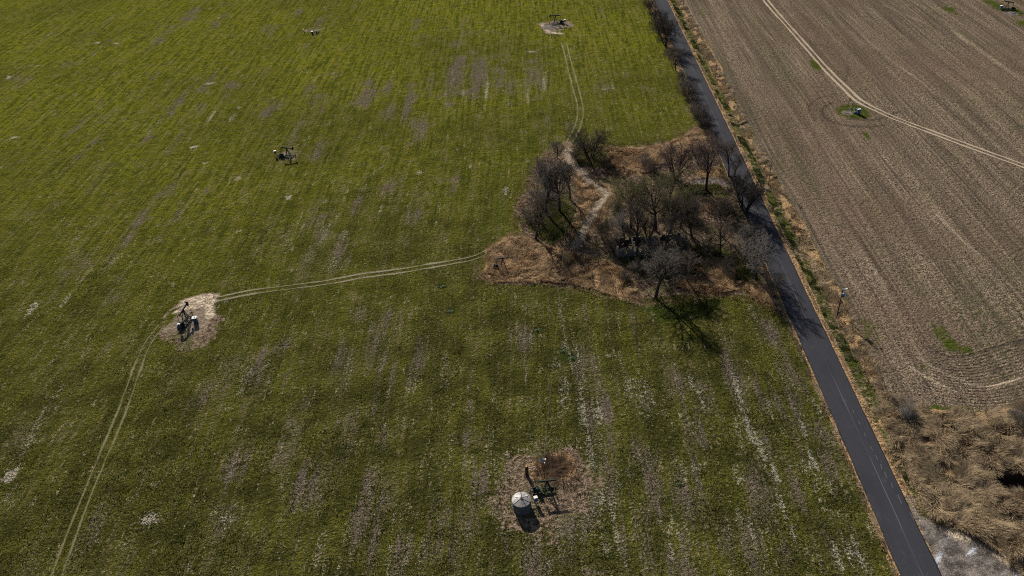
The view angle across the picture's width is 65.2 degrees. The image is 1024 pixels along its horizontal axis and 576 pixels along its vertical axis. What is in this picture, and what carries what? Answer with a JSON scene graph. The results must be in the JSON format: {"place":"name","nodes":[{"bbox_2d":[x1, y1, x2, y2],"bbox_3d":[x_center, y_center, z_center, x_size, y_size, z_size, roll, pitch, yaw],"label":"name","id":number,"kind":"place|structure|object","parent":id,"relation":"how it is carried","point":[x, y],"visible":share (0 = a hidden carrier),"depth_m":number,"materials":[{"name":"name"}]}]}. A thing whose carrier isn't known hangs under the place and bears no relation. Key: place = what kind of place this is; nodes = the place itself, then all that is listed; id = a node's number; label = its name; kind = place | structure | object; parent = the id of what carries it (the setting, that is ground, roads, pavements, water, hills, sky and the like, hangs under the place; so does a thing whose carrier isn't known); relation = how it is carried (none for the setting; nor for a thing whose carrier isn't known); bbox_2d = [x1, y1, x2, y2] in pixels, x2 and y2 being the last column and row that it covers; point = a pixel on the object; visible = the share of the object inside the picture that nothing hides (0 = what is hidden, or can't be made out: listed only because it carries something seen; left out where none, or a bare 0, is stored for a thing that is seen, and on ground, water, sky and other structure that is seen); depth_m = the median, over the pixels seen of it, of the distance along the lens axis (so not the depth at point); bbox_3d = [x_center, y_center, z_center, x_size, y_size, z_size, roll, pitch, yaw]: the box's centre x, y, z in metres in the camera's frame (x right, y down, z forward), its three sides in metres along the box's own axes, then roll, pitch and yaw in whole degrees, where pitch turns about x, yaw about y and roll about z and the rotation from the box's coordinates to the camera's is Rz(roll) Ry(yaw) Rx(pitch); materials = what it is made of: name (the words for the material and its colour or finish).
{"place":"outdoors","nodes":[
{"label":"outdoors","id":0,"kind":"place"},
{"bbox_2d":[0,0,894,575],"bbox_3d":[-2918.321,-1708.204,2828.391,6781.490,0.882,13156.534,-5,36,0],"label":"green field","id":1,"kind":"structure","parent":0,"point":[110,110],"depth_m":177.73,"materials":[{"name":"green plant"}]},
{"bbox_2d":[51,325,164,575],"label":"wheel track","id":2,"kind":"structure","parent":1,"relation":"on","point":[107,435],"depth_m":152.98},
{"bbox_2d":[176,302,193,329],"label":"pumpjack","id":3,"kind":"object","parent":1,"relation":"on","point":[182,322],"visible":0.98,"depth_m":182.11,"materials":[{"name":"black paint"}]},
{"bbox_2d":[192,316,198,323],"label":"chemical tank","id":4,"kind":"object","parent":1,"relation":"on","point":[195,319],"visible":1,"depth_m":182.09,"materials":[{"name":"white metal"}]},
{"bbox_2d":[278,146,295,157],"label":"pumpjack","id":5,"kind":"object","parent":1,"relation":"on","point":[281,155],"visible":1,"depth_m":249.26,"materials":[{"name":"black paint"}]},
{"bbox_2d":[216,248,489,301],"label":"wheel track","id":6,"kind":"structure","parent":1,"relation":"on","point":[350,276],"depth_m":193.68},
{"bbox_2d":[512,490,535,514],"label":"storage tank","id":7,"kind":"object","parent":1,"relation":"on","point":[521,503],"visible":1,"depth_m":133.98,"materials":[{"name":"metal"}]},
{"bbox_2d":[531,479,556,495],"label":"pumpjack","id":8,"kind":"object","parent":1,"relation":"on","point":[537,489],"visible":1,"depth_m":137.26,"materials":[{"name":"black paint"}]},
{"bbox_2d":[549,14,563,24],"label":"pumpjack","id":9,"kind":"object","parent":1,"relation":"on","point":[560,22],"visible":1,"depth_m":334.13,"materials":[{"name":"metal"}]},
{"bbox_2d":[518,439,594,497],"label":"tangled weeds","id":10,"kind":"object","parent":1,"relation":"on","point":[553,466],"visible":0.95,"depth_m":141.67,"materials":[{"name":"brown plant"}]},
{"bbox_2d":[565,354,575,361],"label":"weed clump","id":11,"kind":"object","parent":1,"relation":"on","point":[571,356],"visible":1,"depth_m":165.81,"materials":[{"name":"green plant"}]},
{"bbox_2d":[561,42,583,142],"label":"wheel track","id":12,"kind":"structure","parent":1,"relation":"on","point":[573,89],"depth_m":280.57,"materials":[{"name":"green plant"}]},
{"bbox_2d":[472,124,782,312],"bbox_3d":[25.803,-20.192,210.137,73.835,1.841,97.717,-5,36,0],"label":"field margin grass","id":13,"kind":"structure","parent":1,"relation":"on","point":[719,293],"depth_m":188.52,"materials":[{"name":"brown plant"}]},
{"bbox_2d":[639,0,657,10],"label":"bush","id":14,"kind":"object","parent":1,"relation":"on","point":[648,4],"visible":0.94,"depth_m":338.86,"materials":[{"name":"brown plant"}]},
{"bbox_2d":[649,4,660,16],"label":"bare tree","id":15,"kind":"object","parent":1,"relation":"on","point":[654,8],"visible":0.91,"depth_m":324.59,"materials":[{"name":"brown plant"}]},
{"bbox_2d":[651,10,669,25],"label":"bush","id":16,"kind":"object","parent":1,"relation":"on","point":[664,14],"visible":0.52,"depth_m":321.20,"materials":[{"name":"brown plant"}]},
{"bbox_2d":[649,12,675,34],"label":"bush","id":17,"kind":"object","parent":1,"relation":"on","point":[661,17],"visible":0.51,"depth_m":313.85,"materials":[{"name":"brown plant"}]},
{"bbox_2d":[646,18,685,46],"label":"bare tree","id":18,"kind":"object","parent":1,"relation":"on","point":[662,29],"visible":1,"depth_m":301.87,"materials":[{"name":"brown plant"}]},
{"bbox_2d":[664,49,688,70],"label":"bare tree","id":19,"kind":"object","parent":1,"relation":"on","point":[677,55],"visible":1,"depth_m":282.51,"materials":[{"name":"brown plant"}]},
{"bbox_2d":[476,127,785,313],"bbox_3d":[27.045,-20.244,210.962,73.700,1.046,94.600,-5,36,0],"label":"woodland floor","id":20,"kind":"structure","parent":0,"point":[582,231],"depth_m":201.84,"materials":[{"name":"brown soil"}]},
{"bbox_2d":[493,257,508,267],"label":"pumpjack","id":21,"kind":"object","parent":20,"relation":"on","point":[495,265],"visible":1,"depth_m":192.93,"materials":[{"name":"metal"}]},
{"bbox_2d":[518,205,536,219],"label":"bush","id":22,"kind":"object","parent":20,"relation":"on","point":[526,216],"visible":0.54,"depth_m":209.07,"materials":[{"name":"brown plant"}]},
{"bbox_2d":[523,187,546,219],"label":"bare tree","id":23,"kind":"object","parent":20,"relation":"on","point":[538,191],"visible":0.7,"depth_m":206.12,"materials":[{"name":"brown plant"}]},
{"bbox_2d":[516,191,558,238],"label":"bare tree","id":24,"kind":"object","parent":20,"relation":"on","point":[544,207],"visible":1,"depth_m":197.16,"materials":[{"name":"brown plant"}]},
{"bbox_2d":[534,157,552,174],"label":"bush","id":25,"kind":"object","parent":20,"relation":"on","point":[543,161],"visible":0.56,"depth_m":226.79,"materials":[{"name":"brown plant"}]},
{"bbox_2d":[528,155,571,212],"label":"bare tree","id":26,"kind":"object","parent":20,"relation":"on","point":[545,183],"visible":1,"depth_m":203.62,"materials":[{"name":"brown plant"}]},
{"bbox_2d":[532,156,576,211],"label":"bare tree","id":27,"kind":"object","parent":20,"relation":"on","point":[557,190],"visible":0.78,"depth_m":206.79,"materials":[{"name":"brown plant"}]},
{"bbox_2d":[549,139,565,157],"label":"bare tree","id":28,"kind":"object","parent":20,"relation":"on","point":[556,144],"visible":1,"depth_m":235.53,"materials":[{"name":"brown plant"}]},
{"bbox_2d":[559,162,577,199],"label":"bare tree","id":29,"kind":"object","parent":20,"relation":"on","point":[571,170],"visible":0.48,"depth_m":213.98,"materials":[{"name":"brown plant"}]},
{"bbox_2d":[568,148,580,160],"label":"bush","id":30,"kind":"object","parent":20,"relation":"on","point":[574,155],"visible":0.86,"depth_m":234.04,"materials":[{"name":"brown plant"}]},
{"bbox_2d":[564,123,615,158],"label":"bare tree","id":31,"kind":"object","parent":20,"relation":"on","point":[578,140],"visible":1,"depth_m":231.96,"materials":[{"name":"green plant"}]},
{"bbox_2d":[590,209,617,238],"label":"thicket","id":32,"kind":"object","parent":20,"relation":"on","point":[600,224],"visible":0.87,"depth_m":198.15,"materials":[{"name":"brown plant"}]},
{"bbox_2d":[596,151,617,167],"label":"bush","id":33,"kind":"object","parent":20,"relation":"on","point":[606,162],"visible":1,"depth_m":229.54,"materials":[{"name":"brown plant"}]},
{"bbox_2d":[597,225,626,250],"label":"bush","id":34,"kind":"object","parent":20,"relation":"on","point":[614,239],"visible":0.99,"depth_m":194.36,"materials":[{"name":"brown plant"}]},
{"bbox_2d":[610,196,625,219],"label":"thicket","id":35,"kind":"object","parent":20,"relation":"on","point":[615,211],"visible":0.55,"depth_m":205.06,"materials":[{"name":"brown plant"}]},
{"bbox_2d":[608,208,629,245],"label":"bare tree","id":36,"kind":"object","parent":20,"relation":"on","point":[621,222],"visible":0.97,"depth_m":193.62,"materials":[{"name":"brown plant"}]},
{"bbox_2d":[617,267,636,280],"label":"bush","id":37,"kind":"object","parent":20,"relation":"on","point":[623,276],"visible":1,"depth_m":184.83,"materials":[{"name":"brown plant"}]},
{"bbox_2d":[484,128,776,306],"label":"brown weeds","id":38,"kind":"object","parent":20,"relation":"on","point":[626,230],"visible":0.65,"depth_m":202.78,"materials":[{"name":"brown plant"}]},
{"bbox_2d":[608,174,652,227],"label":"bare tree","id":39,"kind":"object","parent":20,"relation":"on","point":[629,187],"visible":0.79,"depth_m":199.53,"materials":[{"name":"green plant"}]},
{"bbox_2d":[485,126,779,304],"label":"dry grass","id":40,"kind":"structure","parent":20,"relation":"on","point":[513,253],"depth_m":193.34,"materials":[{"name":"brown plant"}]},
{"bbox_2d":[620,195,653,246],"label":"bare tree","id":41,"kind":"object","parent":20,"relation":"on","point":[631,208],"visible":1,"depth_m":190.24,"materials":[{"name":"brown plant"}]},
{"bbox_2d":[625,253,650,274],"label":"bush","id":42,"kind":"object","parent":20,"relation":"on","point":[637,266],"visible":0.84,"depth_m":187.03,"materials":[{"name":"brown plant"}]},
{"bbox_2d":[629,208,660,241],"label":"bare tree","id":43,"kind":"object","parent":20,"relation":"on","point":[651,232],"visible":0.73,"depth_m":195.39,"materials":[{"name":"brown plant"}]},
{"bbox_2d":[636,152,653,164],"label":"bush","id":44,"kind":"object","parent":20,"relation":"on","point":[646,156],"visible":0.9,"depth_m":229.36,"materials":[{"name":"brown plant"}]},
{"bbox_2d":[530,144,759,319],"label":"undergrowth","id":45,"kind":"object","parent":20,"relation":"on","point":[563,227],"visible":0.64,"depth_m":192.51,"materials":[{"name":"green plant"}]},
{"bbox_2d":[641,236,662,256],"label":"bush","id":46,"kind":"object","parent":20,"relation":"on","point":[646,245],"visible":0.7,"depth_m":193.45,"materials":[{"name":"brown plant"}]},
{"bbox_2d":[612,232,693,258],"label":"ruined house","id":47,"kind":"structure","parent":20,"relation":"on","point":[630,252],"depth_m":194.40,"materials":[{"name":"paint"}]},
{"bbox_2d":[641,156,664,172],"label":"bush","id":48,"kind":"object","parent":20,"relation":"on","point":[652,165],"visible":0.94,"depth_m":225.19,"materials":[{"name":"brown plant"}]},
{"bbox_2d":[624,170,686,224],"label":"bare tree","id":49,"kind":"object","parent":20,"relation":"on","point":[662,192],"visible":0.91,"depth_m":195.31,"materials":[{"name":"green plant"}]},
{"bbox_2d":[646,190,679,213],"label":"bush","id":50,"kind":"object","parent":20,"relation":"on","point":[658,204],"visible":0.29,"depth_m":207.31,"materials":[{"name":"brown plant"}]},
{"bbox_2d":[647,236,681,261],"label":"bush","id":51,"kind":"object","parent":20,"relation":"on","point":[654,246],"visible":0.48,"depth_m":188.97,"materials":[{"name":"brown plant"}]},
{"bbox_2d":[650,240,680,259],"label":"bush","id":52,"kind":"object","parent":20,"relation":"on","point":[669,247],"visible":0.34,"depth_m":191.70,"materials":[{"name":"brown plant"}]},
{"bbox_2d":[641,246,692,299],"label":"bare tree","id":53,"kind":"object","parent":20,"relation":"on","point":[673,260],"visible":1,"depth_m":175.25,"materials":[{"name":"brown plant"}]},
{"bbox_2d":[659,169,683,195],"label":"bare tree","id":54,"kind":"object","parent":20,"relation":"on","point":[677,182],"visible":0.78,"depth_m":208.56,"materials":[{"name":"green plant"}]},
{"bbox_2d":[658,211,686,247],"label":"bare tree","id":55,"kind":"object","parent":20,"relation":"on","point":[669,225],"visible":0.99,"depth_m":189.44,"materials":[{"name":"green plant"}]},
{"bbox_2d":[660,193,686,233],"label":"bare tree","id":56,"kind":"object","parent":20,"relation":"on","point":[672,205],"visible":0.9,"depth_m":195.56,"materials":[{"name":"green plant"}]},
{"bbox_2d":[656,138,705,180],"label":"bare tree","id":57,"kind":"object","parent":20,"relation":"on","point":[671,158],"visible":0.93,"depth_m":218.27,"materials":[{"name":"brown plant"}]},
{"bbox_2d":[673,232,697,250],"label":"bush","id":58,"kind":"object","parent":20,"relation":"on","point":[685,241],"visible":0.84,"depth_m":192.96,"materials":[{"name":"brown plant"}]},
{"bbox_2d":[669,195,703,239],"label":"bare tree","id":59,"kind":"object","parent":20,"relation":"on","point":[694,205],"visible":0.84,"depth_m":194.80,"materials":[{"name":"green plant"}]},
{"bbox_2d":[671,184,701,227],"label":"bare tree","id":60,"kind":"object","parent":20,"relation":"on","point":[686,195],"visible":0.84,"depth_m":197.33,"materials":[{"name":"brown plant"}]},
{"bbox_2d":[674,247,702,281],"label":"bare tree","id":61,"kind":"object","parent":20,"relation":"on","point":[687,259],"visible":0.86,"depth_m":179.76,"materials":[{"name":"brown plant"}]},
{"bbox_2d":[677,196,708,214],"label":"bush","id":62,"kind":"object","parent":20,"relation":"on","point":[697,207],"visible":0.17,"depth_m":205.18,"materials":[{"name":"brown plant"}]},
{"bbox_2d":[686,142,708,161],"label":"bush","id":63,"kind":"object","parent":20,"relation":"on","point":[695,152],"visible":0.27,"depth_m":229.16,"materials":[{"name":"brown plant"}]},
{"bbox_2d":[695,114,714,131],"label":"bush","id":64,"kind":"object","parent":20,"relation":"on","point":[706,122],"visible":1,"depth_m":244.54,"materials":[{"name":"brown plant"}]},
{"bbox_2d":[691,134,725,191],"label":"bare tree","id":65,"kind":"object","parent":20,"relation":"on","point":[706,158],"visible":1,"depth_m":209.18,"materials":[{"name":"brown plant"}]},
{"bbox_2d":[700,235,723,256],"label":"bush","id":66,"kind":"object","parent":20,"relation":"on","point":[708,252],"visible":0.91,"depth_m":191.24,"materials":[{"name":"brown plant"}]},
{"bbox_2d":[703,131,722,144],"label":"bush","id":67,"kind":"object","parent":20,"relation":"on","point":[715,138],"visible":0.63,"depth_m":236.71,"materials":[{"name":"brown plant"}]},
{"bbox_2d":[701,197,738,230],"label":"bare tree","id":68,"kind":"object","parent":20,"relation":"on","point":[718,212],"visible":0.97,"depth_m":195.11,"materials":[{"name":"brown plant"}]},
{"bbox_2d":[705,218,737,254],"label":"bare tree","id":69,"kind":"object","parent":20,"relation":"on","point":[722,224],"visible":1,"depth_m":188.60,"materials":[{"name":"brown plant"}]},
{"bbox_2d":[716,139,740,174],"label":"bare tree","id":70,"kind":"object","parent":20,"relation":"on","point":[731,149],"visible":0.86,"depth_m":217.58,"materials":[{"name":"brown plant"}]},
{"bbox_2d":[716,197,741,220],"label":"bush","id":71,"kind":"object","parent":20,"relation":"on","point":[735,213],"visible":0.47,"depth_m":202.24,"materials":[{"name":"brown plant"}]},
{"bbox_2d":[719,253,739,274],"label":"bush","id":72,"kind":"object","parent":20,"relation":"on","point":[729,265],"visible":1,"depth_m":184.29,"materials":[{"name":"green plant"}]},
{"bbox_2d":[718,169,747,205],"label":"bare tree","id":73,"kind":"object","parent":20,"relation":"on","point":[725,191],"visible":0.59,"depth_m":207.99,"materials":[{"name":"brown plant"}]},
{"bbox_2d":[720,161,771,212],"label":"bare tree","id":74,"kind":"object","parent":20,"relation":"on","point":[753,196],"visible":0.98,"depth_m":203.42,"materials":[{"name":"brown plant"}]},
{"bbox_2d":[729,218,765,260],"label":"bare tree","id":75,"kind":"object","parent":20,"relation":"on","point":[743,236],"visible":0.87,"depth_m":185.11,"materials":[{"name":"brown plant"}]},
{"bbox_2d":[731,215,767,240],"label":"bush","id":76,"kind":"object","parent":20,"relation":"on","point":[752,225],"visible":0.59,"depth_m":194.82,"materials":[{"name":"brown plant"}]},
{"bbox_2d":[740,232,778,280],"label":"bare tree","id":77,"kind":"object","parent":20,"relation":"on","point":[756,263],"visible":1,"depth_m":176.75,"materials":[{"name":"brown plant"}]},
{"bbox_2d":[760,265,786,295],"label":"bush","id":78,"kind":"object","parent":20,"relation":"on","point":[777,284],"visible":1,"depth_m":176.69,"materials":[{"name":"brown plant"}]},
{"bbox_2d":[654,0,941,575],"bbox_3d":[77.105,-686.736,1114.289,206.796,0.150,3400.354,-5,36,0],"label":"road","id":79,"kind":"structure","parent":0,"point":[909,550],"depth_m":153.56,"materials":[{"name":"grey asphalt"}]},
{"bbox_2d":[651,0,963,575],"bbox_3d":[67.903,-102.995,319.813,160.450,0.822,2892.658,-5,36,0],"label":"roadside verge","id":80,"kind":"structure","parent":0,"point":[867,395],"depth_m":175.27,"materials":[{"name":"brown plant"}]},
{"bbox_2d":[663,41,685,59],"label":"bush","id":81,"kind":"object","parent":80,"relation":"on","point":[673,49],"visible":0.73,"depth_m":292.94,"materials":[{"name":"brown plant"}]},
{"bbox_2d":[675,66,687,79],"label":"bush","id":82,"kind":"object","parent":80,"relation":"on","point":[680,73],"visible":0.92,"depth_m":277.26,"materials":[{"name":"brown plant"}]},
{"bbox_2d":[675,76,697,89],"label":"bush","id":83,"kind":"object","parent":80,"relation":"on","point":[684,84],"visible":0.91,"depth_m":270.52,"materials":[{"name":"brown plant"}]},
{"bbox_2d":[675,82,698,97],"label":"bush","id":84,"kind":"object","parent":80,"relation":"on","point":[690,91],"visible":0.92,"depth_m":265.05,"materials":[{"name":"brown plant"}]},
{"bbox_2d":[682,90,700,105],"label":"bush","id":85,"kind":"object","parent":80,"relation":"on","point":[689,100],"visible":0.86,"depth_m":259.02,"materials":[{"name":"brown plant"}]},
{"bbox_2d":[688,100,709,114],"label":"bush","id":86,"kind":"object","parent":80,"relation":"on","point":[694,106],"visible":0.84,"depth_m":254.76,"materials":[{"name":"brown plant"}]},
{"bbox_2d":[688,106,712,121],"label":"bush","id":87,"kind":"object","parent":80,"relation":"on","point":[699,114],"visible":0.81,"depth_m":249.94,"materials":[{"name":"brown plant"}]},
{"bbox_2d":[727,152,748,173],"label":"bare tree","id":88,"kind":"object","parent":80,"relation":"on","point":[739,161],"visible":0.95,"depth_m":218.73,"materials":[{"name":"brown plant"}]},
{"bbox_2d":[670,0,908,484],"bbox_3d":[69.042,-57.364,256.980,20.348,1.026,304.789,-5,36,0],"label":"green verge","id":89,"kind":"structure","parent":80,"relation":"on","point":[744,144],"depth_m":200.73,"materials":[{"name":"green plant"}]},
{"bbox_2d":[836,288,847,317],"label":"utility pole","id":90,"kind":"object","parent":80,"relation":"on","point":[842,295],"visible":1,"depth_m":168.19,"materials":[{"name":"brown wood"}]},
{"bbox_2d":[680,0,1023,575],"bbox_3d":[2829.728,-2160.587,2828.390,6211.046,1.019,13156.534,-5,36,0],"label":"ploughed field","id":91,"kind":"structure","parent":0,"point":[916,234],"depth_m":223.62,"materials":[{"name":"brown soil"}]},
{"bbox_2d":[846,98,856,112],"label":"pumpjack","id":92,"kind":"object","parent":91,"relation":"on","point":[851,109],"visible":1,"depth_m":250.03,"materials":[{"name":"green paint"}]},
{"bbox_2d":[763,0,1023,167],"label":"wheel track","id":93,"kind":"structure","parent":91,"relation":"on","point":[838,84],"depth_m":258.35,"materials":[{"name":"beige soil"}]},
{"bbox_2d":[1002,0,1015,9],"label":"pumpjack","id":94,"kind":"object","parent":91,"relation":"on","point":[1012,8],"visible":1,"depth_m":313.24,"materials":[{"name":"black paint"}]},
{"bbox_2d":[869,394,1023,574],"bbox_3d":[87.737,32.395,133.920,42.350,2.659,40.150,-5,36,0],"label":"reed bed ground","id":95,"kind":"structure","parent":0,"point":[1008,479],"depth_m":135.85,"materials":[{"name":"beige plant"}]},
{"bbox_2d":[890,395,907,408],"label":"bush","id":96,"kind":"object","parent":95,"relation":"on","point":[899,401],"visible":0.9,"depth_m":148.11,"materials":[{"name":"brown plant"}]},
{"bbox_2d":[894,397,917,422],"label":"bush","id":97,"kind":"object","parent":95,"relation":"on","point":[906,411],"visible":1,"depth_m":144.71,"materials":[{"name":"brown plant"}]},
{"bbox_2d":[994,491,1023,519],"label":"tangled weeds","id":98,"kind":"object","parent":95,"relation":"on","point":[1006,497],"visible":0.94,"depth_m":129.38,"materials":[{"name":"brown plant"}]},
{"bbox_2d":[1001,403,1023,433],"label":"bush","id":99,"kind":"object","parent":95,"relation":"on","point":[1019,413],"visible":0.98,"depth_m":141.01,"materials":[{"name":"brown plant"}]},
{"bbox_2d":[910,507,1020,575],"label":"gravel driveway","id":100,"kind":"structure","parent":0,"point":[954,554],"depth_m":123.08,"materials":[{"name":"grey gravel"}]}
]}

